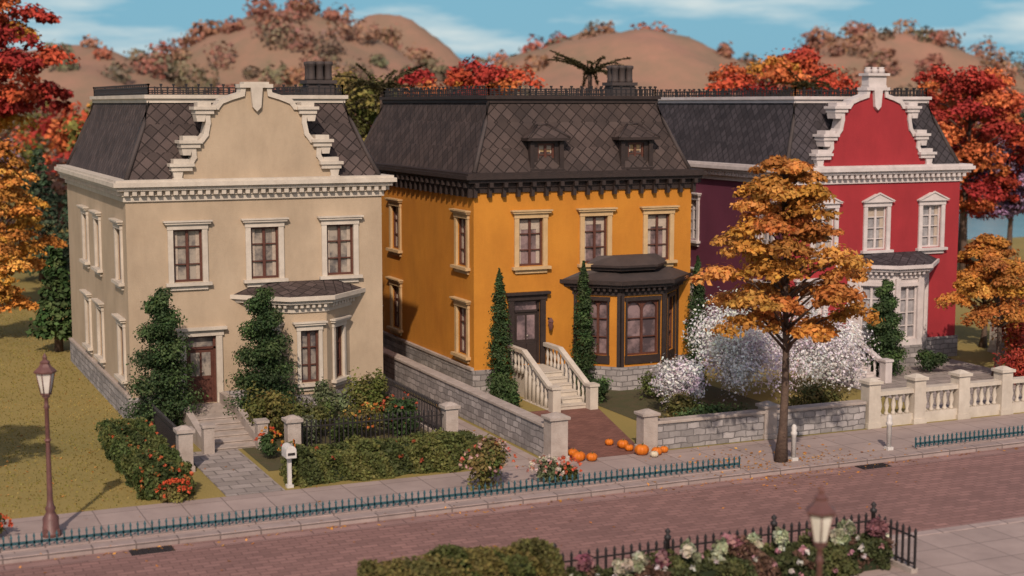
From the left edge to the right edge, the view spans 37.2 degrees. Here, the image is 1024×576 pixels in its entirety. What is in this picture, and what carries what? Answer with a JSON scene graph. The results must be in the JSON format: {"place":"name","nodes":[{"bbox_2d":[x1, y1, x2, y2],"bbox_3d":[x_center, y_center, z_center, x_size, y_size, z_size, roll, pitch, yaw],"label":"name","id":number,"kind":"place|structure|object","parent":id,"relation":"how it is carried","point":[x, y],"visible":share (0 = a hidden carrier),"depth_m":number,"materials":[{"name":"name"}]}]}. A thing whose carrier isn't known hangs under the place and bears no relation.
{"place":"outdoors","nodes":[
{"label":"outdoors","id":0,"kind":"place"},
{"bbox_2d":[0,299,193,517],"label":"lawn grass","id":1,"kind":"structure","parent":0,"point":[11,439],"depth_m":49.08,"materials":[{"name":"green plant"}]},
{"bbox_2d":[193,449,284,495],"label":"flagstone path","id":2,"kind":"structure","parent":0,"point":[246,475],"depth_m":42.64,"materials":[{"name":"stone"}]},
{"bbox_2d":[346,97,379,135],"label":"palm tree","id":3,"kind":"object","parent":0,"point":[360,117],"visible":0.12,"depth_m":76.69,"materials":[{"name":"green plant"}]},
{"bbox_2d":[392,386,537,466],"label":"driveway","id":4,"kind":"structure","parent":0,"point":[523,458],"depth_m":45.47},
{"bbox_2d":[0,452,1023,575],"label":"road","id":5,"kind":"structure","parent":0,"point":[954,492],"depth_m":38.24,"materials":[{"name":"brick"}]},
{"bbox_2d":[0,446,1023,571],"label":"gutter","id":6,"kind":"object","parent":5,"relation":"on","point":[182,547],"depth_m":38.87,"materials":[{"name":"concrete"}]},
{"bbox_2d":[129,545,174,555],"bbox_3d":[-8.461,6.164,35.718,1.000,0.030,0.450,-3,8,-24],"label":"storm drain","id":7,"kind":"object","parent":6,"relation":"on","point":[143,551],"visible":1,"depth_m":35.70,"materials":[{"name":"metal"}]},
{"bbox_2d":[0,177,1023,519],"bbox_3d":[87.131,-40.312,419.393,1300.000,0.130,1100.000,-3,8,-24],"label":"ground","id":8,"kind":"structure","parent":0,"point":[968,351],"depth_m":49.84,"materials":[{"name":"green plant"}]},
{"bbox_2d":[0,234,38,312],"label":"maple tree","id":9,"kind":"object","parent":8,"relation":"on","point":[8,290],"visible":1,"depth_m":65.63,"materials":[{"name":"orange plant"}]},
{"bbox_2d":[0,137,67,309],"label":"maple tree","id":10,"kind":"object","parent":8,"relation":"on","point":[10,180],"visible":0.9,"depth_m":75.66,"materials":[{"name":"orange plant"}]},
{"bbox_2d":[0,0,80,132],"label":"red maple tree","id":11,"kind":"object","parent":8,"relation":"on","point":[14,99],"visible":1,"depth_m":87.35,"materials":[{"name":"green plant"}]},
{"bbox_2d":[14,147,68,281],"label":"pine tree","id":12,"kind":"object","parent":8,"relation":"on","point":[38,167],"visible":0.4,"depth_m":88.11,"materials":[{"name":"green plant"}]},
{"bbox_2d":[25,246,71,351],"bbox_3d":[-18.985,0.458,63.532,2.507,4.426,2.408,-1,7,-5],"label":"pine tree","id":13,"kind":"object","parent":8,"relation":"on","point":[56,304],"visible":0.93,"depth_m":63.11,"materials":[{"name":"green plant"}]},
{"bbox_2d":[42,143,75,278],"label":"pine tree","id":14,"kind":"object","parent":8,"relation":"on","point":[65,250],"visible":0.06,"depth_m":85.17,"materials":[{"name":"green plant"}]},
{"bbox_2d":[95,416,196,500],"bbox_3d":[-10.440,4.666,42.923,1.737,1.159,7.149,-3,8,-24],"label":"side hedge","id":15,"kind":"object","parent":8,"relation":"on","point":[143,456],"visible":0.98,"depth_m":41.41,"materials":[{"name":"green plant"}]},
{"bbox_2d":[117,286,208,426],"bbox_3d":[-10.996,2.341,47.796,2.912,4.859,2.810,-3,8,-24],"label":"spiral topiary","id":16,"kind":"object","parent":8,"relation":"on","point":[163,355],"visible":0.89,"depth_m":47.32,"materials":[{"name":"green plant"}]},
{"bbox_2d":[140,395,194,471],"bbox_3d":[-10.552,4.168,45.845,0.520,1.310,6.990,-3,8,-24],"label":"iron fence","id":17,"kind":"object","parent":8,"relation":"on","point":[180,438],"visible":0.59,"depth_m":42.87,"materials":[{"name":"stone"}]},
{"bbox_2d":[154,477,191,502],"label":"flowering shrub","id":18,"kind":"object","parent":8,"relation":"on","point":[176,491],"visible":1,"depth_m":39.51,"materials":[{"name":"orange plant"}]},
{"bbox_2d":[170,392,269,453],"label":"entrance steps","id":19,"kind":"structure","parent":8,"relation":"on","point":[214,426],"depth_m":46.77,"materials":[{"name":"stone"}]},
{"bbox_2d":[54,61,396,418],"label":"beige townhouse","id":20,"kind":"structure","parent":8,"relation":"on","point":[212,212],"depth_m":50.34,"materials":[{"name":"paint"}]},
{"bbox_2d":[175,326,226,402],"bbox_3d":[-10.213,2.543,49.984,1.680,2.540,0.410,-3,8,-24],"label":"door","id":21,"kind":"structure","parent":20,"relation":"in","point":[206,351],"depth_m":50.11,"materials":[{"name":"red wood"}]},
{"bbox_2d":[76,204,363,386],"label":"windows","id":22,"kind":"structure","parent":20,"relation":"in","point":[264,237],"depth_m":50.58,"materials":[{"name":"beige glass"}]},
{"bbox_2d":[258,315,351,390],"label":"bay windows","id":23,"kind":"structure","parent":20,"relation":"in","point":[309,333],"depth_m":50.41,"materials":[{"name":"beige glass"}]},
{"bbox_2d":[282,439,296,487],"bbox_3d":[-6.007,4.751,41.067,0.300,1.300,0.490,-3,8,-24],"label":"mailbox","id":24,"kind":"object","parent":8,"relation":"on","point":[289,452],"visible":1,"depth_m":41.02,"materials":[{"name":"white paint"}]},
{"bbox_2d":[242,409,426,470],"bbox_3d":[-5.746,4.583,47.776,6.000,0.001,8.000,-3,8,-24],"label":"garden bed","id":25,"kind":"object","parent":8,"relation":"on","point":[271,463],"visible":0.2,"depth_m":46.55,"materials":[{"name":"plant"}]},
{"bbox_2d":[223,285,309,425],"bbox_3d":[-7.973,2.257,48.760,2.788,4.738,2.719,-3,8,-24],"label":"spiral topiary","id":26,"kind":"object","parent":25,"relation":"on","point":[273,370],"visible":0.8,"depth_m":48.32,"materials":[{"name":"green plant"}]},
{"bbox_2d":[254,426,283,458],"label":"flowering shrub","id":27,"kind":"object","parent":25,"relation":"on","point":[267,444],"visible":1,"depth_m":44.20,"materials":[{"name":"green plant"}]},
{"bbox_2d":[240,380,299,438],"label":"shrub","id":28,"kind":"object","parent":25,"relation":"on","point":[268,406],"visible":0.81,"depth_m":46.52,"materials":[{"name":"green plant"}]},
{"bbox_2d":[301,414,319,446],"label":"shrub","id":29,"kind":"object","parent":25,"relation":"on","point":[307,418],"visible":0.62,"depth_m":45.57,"materials":[{"name":"green plant"}]},
{"bbox_2d":[286,396,338,436],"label":"shrub","id":30,"kind":"object","parent":25,"relation":"on","point":[321,412],"visible":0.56,"depth_m":47.07,"materials":[{"name":"green plant"}]},
{"bbox_2d":[309,377,356,419],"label":"shrub","id":31,"kind":"object","parent":25,"relation":"on","point":[322,389],"visible":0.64,"depth_m":49.11,"materials":[{"name":"green plant"}]},
{"bbox_2d":[328,416,363,443],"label":"shrub","id":32,"kind":"object","parent":25,"relation":"on","point":[345,431],"visible":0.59,"depth_m":45.91,"materials":[{"name":"green plant"}]},
{"bbox_2d":[333,401,389,434],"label":"flowering shrub","id":33,"kind":"object","parent":25,"relation":"on","point":[355,412],"visible":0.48,"depth_m":46.98,"materials":[{"name":"green plant"}]},
{"bbox_2d":[341,367,387,415],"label":"shrub","id":34,"kind":"object","parent":25,"relation":"on","point":[367,390],"visible":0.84,"depth_m":49.15,"materials":[{"name":"green plant"}]},
{"bbox_2d":[281,376,460,445],"bbox_3d":[-5.376,3.898,48.282,5.470,1.260,6.490,-3,8,-24],"label":"iron fence","id":35,"kind":"object","parent":25,"relation":"on","point":[444,415],"visible":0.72,"depth_m":46.19,"materials":[{"name":"metal"}]},
{"bbox_2d":[377,392,422,435],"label":"flowering shrub","id":36,"kind":"object","parent":25,"relation":"on","point":[400,405],"visible":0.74,"depth_m":47.44,"materials":[{"name":"green plant"}]},
{"bbox_2d":[299,66,409,140],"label":"oak tree","id":37,"kind":"object","parent":8,"relation":"on","point":[369,114],"visible":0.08,"depth_m":85.51,"materials":[{"name":"green plant"}]},
{"bbox_2d":[335,63,428,110],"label":"palm tree","id":38,"kind":"object","parent":8,"relation":"on","point":[380,85],"visible":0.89,"depth_m":72.96,"materials":[{"name":"green plant"}]},
{"bbox_2d":[279,427,488,488],"bbox_3d":[-3.616,4.664,42.906,6.032,1.166,2.088,-3,8,-24],"label":"front hedge","id":39,"kind":"object","parent":8,"relation":"on","point":[356,458],"visible":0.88,"depth_m":42.27,"materials":[{"name":"green plant"}]},
{"bbox_2d":[370,53,547,128],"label":"red maple tree","id":40,"kind":"object","parent":8,"relation":"on","point":[460,76],"visible":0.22,"depth_m":91.08,"materials":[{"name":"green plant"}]},
{"bbox_2d":[356,537,567,575],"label":"clipped hedge","id":41,"kind":"object","parent":8,"relation":"on","point":[534,556],"visible":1,"depth_m":30.51,"materials":[{"name":"green plant"}]},
{"bbox_2d":[383,347,570,461],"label":"stone wall","id":42,"kind":"structure","parent":8,"relation":"on","point":[543,434],"depth_m":48.16,"materials":[{"name":"stone"}]},
{"bbox_2d":[483,268,515,394],"bbox_3d":[-0.430,1.672,52.876,1.123,4.816,1.217,-3,8,-24],"label":"cypress","id":43,"kind":"object","parent":8,"relation":"on","point":[500,340],"visible":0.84,"depth_m":52.66,"materials":[{"name":"green plant"}]},
{"bbox_2d":[485,372,522,406],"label":"shrub","id":44,"kind":"object","parent":8,"relation":"on","point":[505,391],"visible":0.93,"depth_m":51.50,"materials":[{"name":"green plant"}]},
{"bbox_2d":[0,350,1018,572],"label":"fallen leaves","id":45,"kind":"object","parent":8,"relation":"on","point":[766,477],"visible":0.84,"depth_m":43.03,"materials":[{"name":"orange plant"}]},
{"bbox_2d":[0,439,1023,564],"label":"kerb","id":46,"kind":"structure","parent":8,"relation":"on","point":[250,531],"depth_m":39.32,"materials":[{"name":"concrete"}]},
{"bbox_2d":[0,83,1023,233],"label":"distant trees","id":47,"kind":"object","parent":8,"relation":"on","point":[65,133],"visible":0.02,"depth_m":120.86,"materials":[{"name":"red plant"}]},
{"bbox_2d":[364,65,706,393],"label":"orange townhouse","id":48,"kind":"structure","parent":8,"relation":"on","point":[536,197],"depth_m":55.34,"materials":[{"name":"paint"}]},
{"bbox_2d":[505,291,550,364],"bbox_3d":[0.534,1.447,54.637,1.730,2.640,0.410,-3,8,-24],"label":"door","id":49,"kind":"structure","parent":48,"relation":"in","point":[523,307],"depth_m":54.73,"materials":[{"name":"brown wood"}]},
{"bbox_2d":[384,197,692,363],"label":"windows","id":50,"kind":"structure","parent":48,"relation":"in","point":[530,226],"depth_m":55.24,"materials":[{"name":"beige glass"}]},
{"bbox_2d":[588,297,671,355],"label":"bay windows","id":51,"kind":"structure","parent":48,"relation":"in","point":[642,315],"depth_m":55.27,"materials":[{"name":"brown glass"}]},
{"bbox_2d":[507,342,599,412],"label":"entrance steps","id":52,"kind":"structure","parent":8,"relation":"on","point":[548,388],"depth_m":52.63,"materials":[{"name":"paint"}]},
{"bbox_2d":[546,50,633,95],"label":"palm tree","id":53,"kind":"object","parent":8,"relation":"on","point":[590,71],"visible":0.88,"depth_m":79.57,"materials":[{"name":"green plant"}]},
{"bbox_2d":[576,383,760,419],"bbox_3d":[6.096,4.073,51.997,5.500,0.001,9.800,-3,8,-24],"label":"garden bed","id":54,"kind":"object","parent":8,"relation":"on","point":[627,403],"visible":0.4,"depth_m":53.15,"materials":[{"name":"plant"}]},
{"bbox_2d":[570,260,597,391],"bbox_3d":[2.570,1.450,54.506,1.060,4.904,1.083,-3,8,-24],"label":"cypress","id":55,"kind":"object","parent":54,"relation":"on","point":[584,364],"visible":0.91,"depth_m":54.35,"materials":[{"name":"green plant"}]},
{"bbox_2d":[588,375,612,402],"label":"shrub","id":56,"kind":"object","parent":54,"relation":"on","point":[603,387],"visible":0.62,"depth_m":52.48,"materials":[{"name":"green plant"}]},
{"bbox_2d":[634,370,675,400],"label":"shrub","id":57,"kind":"object","parent":54,"relation":"on","point":[646,385],"visible":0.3,"depth_m":53.28,"materials":[{"name":"green plant"}]},
{"bbox_2d":[645,353,711,410],"bbox_3d":[5.530,3.273,50.840,2.191,2.090,2.239,0,7,1],"label":"white blossom shrub","id":58,"kind":"object","parent":54,"relation":"on","point":[685,379],"visible":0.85,"depth_m":50.61,"materials":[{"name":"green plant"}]},
{"bbox_2d":[658,390,701,417],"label":"shrub","id":59,"kind":"object","parent":54,"relation":"on","point":[677,403],"visible":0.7,"depth_m":48.76,"materials":[{"name":"green plant"}]},
{"bbox_2d":[682,255,709,382],"bbox_3d":[6.848,1.229,56.386,1.200,4.910,1.138,-3,8,-24],"label":"cypress","id":60,"kind":"object","parent":54,"relation":"on","point":[698,291],"visible":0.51,"depth_m":56.22,"materials":[{"name":"green plant"}]},
{"bbox_2d":[672,401,749,416],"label":"shrub","id":61,"kind":"object","parent":54,"relation":"on","point":[712,408],"visible":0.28,"depth_m":47.37,"materials":[{"name":"green plant"}]},
{"bbox_2d":[681,289,813,400],"bbox_3d":[8.147,1.912,53.030,5.186,4.027,3.481,-3,8,-24],"label":"white blossom shrub","id":62,"kind":"object","parent":54,"relation":"on","point":[740,356],"visible":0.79,"depth_m":52.35,"materials":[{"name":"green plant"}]},
{"bbox_2d":[778,379,848,405],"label":"shrub","id":63,"kind":"object","parent":54,"relation":"on","point":[815,393],"visible":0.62,"depth_m":49.32,"materials":[{"name":"green plant"}]},
{"bbox_2d":[564,528,896,575],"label":"planting bed hedge","id":64,"kind":"object","parent":8,"relation":"on","point":[862,552],"visible":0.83,"depth_m":32.88,"materials":[{"name":"green plant"}]},
{"bbox_2d":[574,552,594,571],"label":"flower","id":65,"kind":"object","parent":64,"relation":"on","point":[585,561],"visible":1,"depth_m":31.39,"materials":[{"name":"pink plant"}]},
{"bbox_2d":[612,557,634,575],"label":"flower","id":66,"kind":"object","parent":64,"relation":"on","point":[625,567],"visible":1,"depth_m":31.31,"materials":[{"name":"white plant"}]},
{"bbox_2d":[631,550,649,573],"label":"flower","id":67,"kind":"object","parent":64,"relation":"on","point":[640,559],"visible":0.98,"depth_m":31.60,"materials":[{"name":"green plant"}]},
{"bbox_2d":[679,538,701,563],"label":"flower","id":68,"kind":"object","parent":64,"relation":"on","point":[688,549],"visible":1,"depth_m":32.11,"materials":[{"name":"white plant"}]},
{"bbox_2d":[708,537,727,563],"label":"flower","id":69,"kind":"object","parent":64,"relation":"on","point":[719,550],"visible":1,"depth_m":32.28,"materials":[{"name":"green plant"}]},
{"bbox_2d":[772,526,789,545],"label":"flower","id":70,"kind":"object","parent":64,"relation":"on","point":[780,536],"visible":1,"depth_m":33.23,"materials":[{"name":"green plant"}]},
{"bbox_2d":[829,528,850,545],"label":"flower","id":71,"kind":"object","parent":64,"relation":"on","point":[839,535],"visible":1,"depth_m":33.41,"materials":[{"name":"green plant"}]},
{"bbox_2d":[865,516,888,538],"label":"flower","id":72,"kind":"object","parent":64,"relation":"on","point":[875,527],"visible":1,"depth_m":33.94,"materials":[{"name":"pink plant"}]},
{"bbox_2d":[634,399,866,451],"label":"stone wall","id":73,"kind":"structure","parent":8,"relation":"on","point":[653,430],"depth_m":46.70,"materials":[{"name":"stone"}]},
{"bbox_2d":[697,45,860,96],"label":"red maple tree","id":74,"kind":"object","parent":8,"relation":"on","point":[800,63],"visible":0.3,"depth_m":98.94,"materials":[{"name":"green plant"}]},
{"bbox_2d":[765,68,840,95],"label":"palm tree","id":75,"kind":"object","parent":8,"relation":"on","point":[801,84],"visible":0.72,"depth_m":87.07,"materials":[{"name":"green plant"}]},
{"bbox_2d":[653,67,975,369],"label":"red townhouse","id":76,"kind":"structure","parent":8,"relation":"on","point":[885,162],"depth_m":60.67,"materials":[{"name":"paint"}]},
{"bbox_2d":[793,278,827,317],"bbox_3d":[11.738,0.931,59.564,1.730,2.640,0.410,-3,8,-24],"label":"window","id":77,"kind":"structure","parent":76,"relation":"in","point":[797,281],"depth_m":59.55,"materials":[{"name":"white glass"}]},
{"bbox_2d":[690,191,949,335],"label":"windows","id":78,"kind":"structure","parent":76,"relation":"in","point":[876,206],"depth_m":60.70,"materials":[{"name":"white glass"}]},
{"bbox_2d":[860,286,915,338],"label":"bay windows","id":79,"kind":"structure","parent":76,"relation":"in","point":[908,293],"depth_m":60.05,"materials":[{"name":"white glass"}]},
{"bbox_2d":[754,304,880,393],"bbox_3d":[10.818,1.947,53.992,4.420,3.428,3.674,2,7,17],"label":"white blossom shrub","id":80,"kind":"object","parent":8,"relation":"on","point":[828,350],"visible":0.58,"depth_m":53.47,"materials":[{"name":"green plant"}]},
{"bbox_2d":[805,484,835,575],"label":"street lamp","id":81,"kind":"object","parent":8,"relation":"on","point":[820,511],"visible":1,"depth_m":24.30,"materials":[{"name":"brown metal"}]},
{"bbox_2d":[860,278,910,375],"bbox_3d":[14.208,1.536,57.821,2.036,3.851,1.991,-3,8,-24],"label":"spiral topiary","id":82,"kind":"object","parent":8,"relation":"on","point":[889,338],"visible":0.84,"depth_m":57.46,"materials":[{"name":"green plant"}]},
{"bbox_2d":[914,348,950,371],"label":"shrub","id":83,"kind":"object","parent":8,"relation":"on","point":[929,359],"visible":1,"depth_m":58.40,"materials":[{"name":"green plant"}]},
{"bbox_2d":[859,322,1023,428],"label":"balustrade wall","id":84,"kind":"structure","parent":8,"relation":"on","point":[916,389],"depth_m":49.87,"materials":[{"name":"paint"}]},
{"bbox_2d":[888,517,1023,539],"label":"kerb","id":85,"kind":"structure","parent":8,"relation":"on","point":[968,526],"depth_m":37.13,"materials":[{"name":"concrete"}]},
{"bbox_2d":[911,63,1023,271],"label":"red maple tree","id":86,"kind":"object","parent":8,"relation":"on","point":[970,108],"visible":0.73,"depth_m":88.75,"materials":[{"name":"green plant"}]},
{"bbox_2d":[917,75,1023,254],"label":"red maple tree","id":87,"kind":"object","parent":8,"relation":"on","point":[1011,112],"visible":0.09,"depth_m":98.94,"materials":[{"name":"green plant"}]},
{"bbox_2d":[956,233,1023,347],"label":"maple tree","id":88,"kind":"object","parent":8,"relation":"on","point":[979,246],"visible":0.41,"depth_m":64.04,"materials":[{"name":"orange plant"}]},
{"bbox_2d":[960,138,1023,258],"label":"lilac blossom tree","id":89,"kind":"object","parent":8,"relation":"on","point":[1009,210],"visible":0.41,"depth_m":90.92,"materials":[{"name":"red plant"}]},
{"bbox_2d":[991,295,1023,357],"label":"shrub","id":90,"kind":"object","parent":8,"relation":"on","point":[1014,330],"visible":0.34,"depth_m":60.31,"materials":[{"name":"red plant"}]},
{"bbox_2d":[992,341,1023,383],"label":"shrub","id":91,"kind":"object","parent":8,"relation":"on","point":[1015,361],"visible":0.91,"depth_m":55.80,"materials":[{"name":"red plant"}]},
{"bbox_2d":[0,413,1023,554],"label":"pavement","id":92,"kind":"structure","parent":0,"point":[854,444],"depth_m":41.53,"materials":[{"name":"concrete"}]},
{"bbox_2d":[34,353,61,537],"bbox_3d":[-11.074,3.745,36.272,0.540,4.450,0.480,-3,8,-24],"label":"street lamp","id":93,"kind":"object","parent":92,"relation":"on","point":[45,371],"visible":0.95,"depth_m":36.23,"materials":[{"name":"brown metal"}]},
{"bbox_2d":[0,455,740,552],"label":"kerbside railing","id":94,"kind":"object","parent":92,"relation":"on","point":[342,507],"visible":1,"depth_m":38.66,"materials":[{"name":"metal"}]},
{"bbox_2d":[458,433,517,490],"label":"flowering shrub","id":95,"kind":"object","parent":92,"relation":"on","point":[489,454],"visible":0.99,"depth_m":40.57,"materials":[{"name":"green plant"}]},
{"bbox_2d":[527,454,565,482],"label":"flowering shrub","id":96,"kind":"object","parent":92,"relation":"on","point":[547,468],"visible":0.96,"depth_m":41.52,"materials":[{"name":"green plant"}]},
{"bbox_2d":[555,455,581,480],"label":"flowering shrub","id":97,"kind":"object","parent":92,"relation":"on","point":[570,469],"visible":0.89,"depth_m":41.82,"materials":[{"name":"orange plant"}]},
{"bbox_2d":[685,155,885,462],"bbox_3d":[7.622,0.642,43.462,5.745,8.901,5.244,0,7,-4],"label":"maple tree","id":98,"kind":"object","parent":92,"relation":"on","point":[767,300],"visible":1,"depth_m":42.51,"materials":[{"name":"orange plant"}]},
{"bbox_2d":[914,425,1023,449],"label":"kerbside railing","id":99,"kind":"object","parent":92,"relation":"on","point":[970,441],"visible":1,"depth_m":46.47,"materials":[{"name":"metal"}]},
{"bbox_2d":[0,0,1023,70],"label":"sky","id":100,"kind":"structure","parent":0,"point":[481,28],"materials":[{"name":"blue"}]},
{"bbox_2d":[4,10,1023,194],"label":"hills","id":101,"kind":"structure","parent":0,"point":[660,60],"depth_m":288.50,"materials":[{"name":"soil"}]},
{"bbox_2d":[0,0,1023,186],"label":"hillside forest","id":102,"kind":"object","parent":101,"relation":"on","point":[158,62],"visible":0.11,"depth_m":294.28,"materials":[{"name":"plant"}]},
{"bbox_2d":[531,408,635,458],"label":"brick path","id":103,"kind":"structure","parent":0,"point":[590,431],"depth_m":47.81,"materials":[{"name":"brick"}]},
{"bbox_2d":[799,328,893,385],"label":"entrance steps","id":104,"kind":"structure","parent":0,"point":[885,370],"depth_m":56.72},
{"bbox_2d":[791,358,1021,408],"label":"flagstone path","id":105,"kind":"structure","parent":0,"point":[939,375],"depth_m":57.62,"materials":[{"name":"stone"}]},
{"bbox_2d":[934,249,1023,375],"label":"maple tree","id":106,"kind":"object","parent":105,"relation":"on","point":[1002,279],"visible":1,"depth_m":57.00,"materials":[{"name":"orange plant"}]},
{"bbox_2d":[845,522,1023,575],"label":"pavement","id":107,"kind":"structure","parent":0,"point":[996,550],"depth_m":35.06,"materials":[{"name":"concrete"}]},
{"bbox_2d":[553,501,917,573],"bbox_3d":[4.872,5.787,32.584,8.270,1.280,1.620,-3,8,-24],"label":"iron fence","id":108,"kind":"object","parent":107,"relation":"on","point":[903,565],"visible":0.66,"depth_m":33.65,"materials":[{"name":"metal"}]},
{"bbox_2d":[958,183,1023,238],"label":"lake","id":109,"kind":"structure","parent":0,"point":[976,227],"depth_m":128.72,"materials":[{"name":"liquid"}]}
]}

